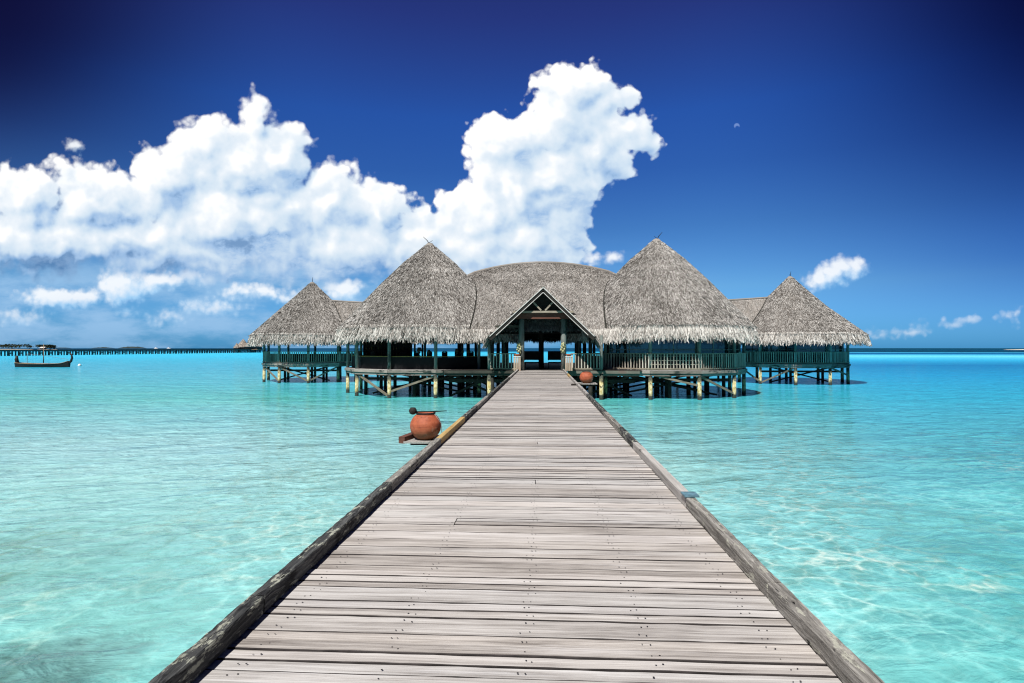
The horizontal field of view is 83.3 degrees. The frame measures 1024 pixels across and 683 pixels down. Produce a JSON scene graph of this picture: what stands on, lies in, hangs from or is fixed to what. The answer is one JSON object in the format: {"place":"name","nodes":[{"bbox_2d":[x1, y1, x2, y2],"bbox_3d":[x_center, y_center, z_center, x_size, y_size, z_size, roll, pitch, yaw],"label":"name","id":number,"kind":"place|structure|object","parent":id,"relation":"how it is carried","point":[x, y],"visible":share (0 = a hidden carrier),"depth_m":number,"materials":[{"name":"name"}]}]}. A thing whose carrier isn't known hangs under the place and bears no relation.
{"place":"outdoors","nodes":[
{"label":"outdoors","id":0,"kind":"place"},
{"bbox_2d":[0,349,33,349],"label":"islet","id":1,"kind":"object","parent":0,"point":[16,349],"visible":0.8,"depth_m":1242.09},
{"bbox_2d":[0,344,31,348],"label":"palm wood","id":2,"kind":"object","parent":1,"relation":"on","point":[7,346],"visible":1,"depth_m":1258.43,"materials":[{"name":"green plant"}]},
{"bbox_2d":[0,433,1023,682],"bbox_3d":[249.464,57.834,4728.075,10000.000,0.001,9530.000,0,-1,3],"label":"seabed","id":3,"kind":"structure","parent":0,"point":[136,599],"depth_m":14.16,"materials":[{"name":"teal sand"}]},
{"bbox_2d":[0,349,260,355],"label":"long jetty","id":4,"kind":"object","parent":3,"relation":"on","point":[117,351],"visible":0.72,"depth_m":324.88,"materials":[{"name":"wood"}]},
{"bbox_2d":[238,339,246,348],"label":"hut","id":5,"kind":"object","parent":3,"relation":"on","point":[242,343],"visible":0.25,"depth_m":454.71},
{"bbox_2d":[244,344,262,352],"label":"hut","id":6,"kind":"object","parent":3,"relation":"on","point":[258,347],"visible":0.33,"depth_m":450.89,"materials":[{"name":"grey wood"}]},
{"bbox_2d":[247,278,494,382],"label":"thatched pavilion","id":7,"kind":"structure","parent":3,"relation":"on","point":[312,312],"depth_m":61.35,"materials":[{"name":"grey plant"}]},
{"bbox_2d":[332,239,518,397],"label":"thatched pavilion","id":8,"kind":"structure","parent":3,"relation":"on","point":[426,292],"depth_m":43.87,"materials":[{"name":"grey plant"}]},
{"bbox_2d":[363,340,411,355],"bbox_3d":[-10.326,1.032,47.870,4.028,2.260,0.485,0,-1,3],"label":"back bar","id":9,"kind":"object","parent":8,"relation":"on","point":[395,351],"visible":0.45,"depth_m":48.01,"materials":[{"name":"brown wood"}]},
{"bbox_2d":[148,369,884,682],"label":"boardwalk","id":10,"kind":"structure","parent":3,"relation":"on","point":[541,526],"depth_m":3.86,"materials":[{"name":"grey wood"}]},
{"bbox_2d":[410,412,441,439],"bbox_3d":[-1.582,1.561,10.681,0.610,0.498,0.570,0,-1,3],"label":"terracotta jar","id":11,"kind":"object","parent":10,"relation":"on","point":[425,425],"visible":0.95,"depth_m":10.48,"materials":[{"name":"ceramic"}]},
{"bbox_2d":[409,407,446,414],"bbox_3d":[-1.557,1.286,10.666,0.692,0.132,0.142,0,-1,-6],"label":"coconut ladle","id":12,"kind":"object","parent":11,"relation":"on","point":[412,410],"visible":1,"depth_m":10.61,"materials":[{"name":"brown wood"}]},
{"bbox_2d":[513,356,520,370],"bbox_3d":[0.367,1.544,40.623,0.500,1.015,0.500,0,-1,3],"label":"slatted stand","id":13,"kind":"object","parent":10,"relation":"on","point":[518,362],"visible":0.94,"depth_m":40.40,"materials":[{"name":"beige wood"}]},
{"bbox_2d":[516,342,521,353],"bbox_3d":[0.492,0.363,40.897,0.384,1.036,0.387,0,-1,3],"label":"shell ornament","id":14,"kind":"object","parent":13,"relation":"on","point":[518,349],"visible":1,"depth_m":40.81,"materials":[{"name":"beige"}]},
{"bbox_2d":[565,356,572,370],"bbox_3d":[3.988,1.542,40.431,0.500,1.015,0.500,0,-1,3],"label":"slatted stand","id":15,"kind":"object","parent":10,"relation":"on","point":[567,363],"visible":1,"depth_m":40.21,"materials":[{"name":"beige wood"}]},
{"bbox_2d":[580,371,592,382],"bbox_3d":[3.145,1.510,24.353,0.570,0.497,0.570,0,-1,3],"label":"terracotta jar","id":16,"kind":"object","parent":10,"relation":"on","point":[586,376],"visible":0.99,"depth_m":24.15,"materials":[{"name":"orange ceramic"}]},
{"bbox_2d":[441,261,641,399],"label":"entrance hall","id":17,"kind":"structure","parent":3,"relation":"on","point":[541,302],"depth_m":43.64,"materials":[{"name":"grey plant"}]},
{"bbox_2d":[524,351,540,367],"bbox_3d":[1.647,1.446,46.482,1.320,1.340,0.585,0,-1,3],"label":"settle","id":18,"kind":"object","parent":17,"relation":"on","point":[532,355],"visible":1,"depth_m":46.71,"materials":[{"name":"brown wood"}]},
{"bbox_2d":[548,351,560,367],"bbox_3d":[3.543,1.445,46.382,1.320,1.340,0.585,0,-1,3],"label":"settle","id":19,"kind":"object","parent":17,"relation":"on","point":[554,355],"visible":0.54,"depth_m":46.62,"materials":[{"name":"brown wood"}]},
{"bbox_2d":[560,342,564,352],"bbox_3d":[3.589,0.346,40.724,0.398,1.010,0.379,0,-1,3],"label":"shell ornament","id":20,"kind":"object","parent":17,"relation":"hanging from","point":[563,347],"visible":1,"depth_m":40.63,"materials":[{"name":"beige"}]},
{"bbox_2d":[566,234,759,399],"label":"thatched pavilion","id":21,"kind":"structure","parent":3,"relation":"on","point":[670,311],"depth_m":42.28,"materials":[{"name":"grey plant"}]},
{"bbox_2d":[609,338,647,369],"bbox_3d":[8.658,0.922,42.525,3.261,2.300,0.070,0,-1,33],"label":"window frame","id":22,"kind":"structure","parent":21,"relation":"in","point":[634,347],"depth_m":42.48,"materials":[{"name":"teal wood"}]},
{"bbox_2d":[652,338,696,367],"bbox_3d":[11.654,0.912,41.551,3.261,2.300,0.070,0,-1,3],"label":"window frame","id":23,"kind":"structure","parent":21,"relation":"in","point":[665,346],"depth_m":41.53,"materials":[{"name":"teal wood"}]},
{"bbox_2d":[696,338,729,369],"bbox_3d":[14.735,0.919,42.205,3.261,2.300,0.070,0,-1,-27],"label":"window frame","id":24,"kind":"structure","parent":21,"relation":"in","point":[717,346],"depth_m":42.27,"materials":[{"name":"teal wood"}]},
{"bbox_2d":[729,339,738,367],"bbox_3d":[17.077,0.942,44.312,0.070,2.300,3.261,0,-1,33],"label":"window frame","id":25,"kind":"structure","parent":21,"relation":"in","point":[730,344],"depth_m":43.53,"materials":[{"name":"teal wood"}]},
{"bbox_2d":[619,273,871,384],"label":"thatched pavilion","id":26,"kind":"structure","parent":3,"relation":"on","point":[795,322],"depth_m":58.30,"materials":[{"name":"grey plant"}]},
{"bbox_2d":[745,343,761,361],"bbox_3d":[25.565,1.131,61.245,0.070,2.300,3.121,0,-1,-15],"label":"window frame","id":27,"kind":"structure","parent":26,"relation":"in","point":[749,348],"depth_m":61.21,"materials":[{"name":"teal wood"}]},
{"bbox_2d":[762,341,793,363],"bbox_3d":[27.180,1.103,58.755,3.121,2.300,0.070,-1,-1,39],"label":"window frame","id":28,"kind":"structure","parent":26,"relation":"in","point":[772,348],"depth_m":58.73,"materials":[{"name":"teal wood"}]},
{"bbox_2d":[797,341,826,363],"bbox_3d":[29.951,1.091,57.691,3.121,2.300,0.070,0,-1,3],"label":"window frame","id":29,"kind":"structure","parent":26,"relation":"in","point":[810,348],"depth_m":57.66,"materials":[{"name":"teal wood"}]},
{"bbox_2d":[827,342,843,363],"bbox_3d":[32.819,1.100,58.458,3.121,2.300,0.070,0,-1,-33],"label":"window frame","id":30,"kind":"structure","parent":26,"relation":"in","point":[835,348],"depth_m":58.57,"materials":[{"name":"teal wood"}]},
{"bbox_2d":[0,348,1023,542],"bbox_3d":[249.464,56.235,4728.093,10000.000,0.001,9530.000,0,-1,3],"label":"lagoon water","id":31,"kind":"structure","parent":0,"point":[889,399],"depth_m":28.96,"materials":[{"name":"teal liquid"}]},
{"bbox_2d":[14,344,72,366],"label":"sailing dhoni","id":32,"kind":"object","parent":31,"relation":"on","point":[17,363],"visible":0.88,"depth_m":110.25,"materials":[{"name":"wood"}]},
{"bbox_2d":[0,0,1023,347],"label":"sky","id":33,"kind":"structure","parent":0,"point":[174,173],"materials":[{"name":"blue"}]},
{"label":"islet","id":34,"kind":"structure","parent":0,"visible":0},
{"bbox_2d":[35,344,55,348],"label":"palm wood","id":35,"kind":"object","parent":34,"relation":"on","point":[50,346],"visible":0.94,"depth_m":1353.72,"materials":[{"name":"green plant"}]}
]}

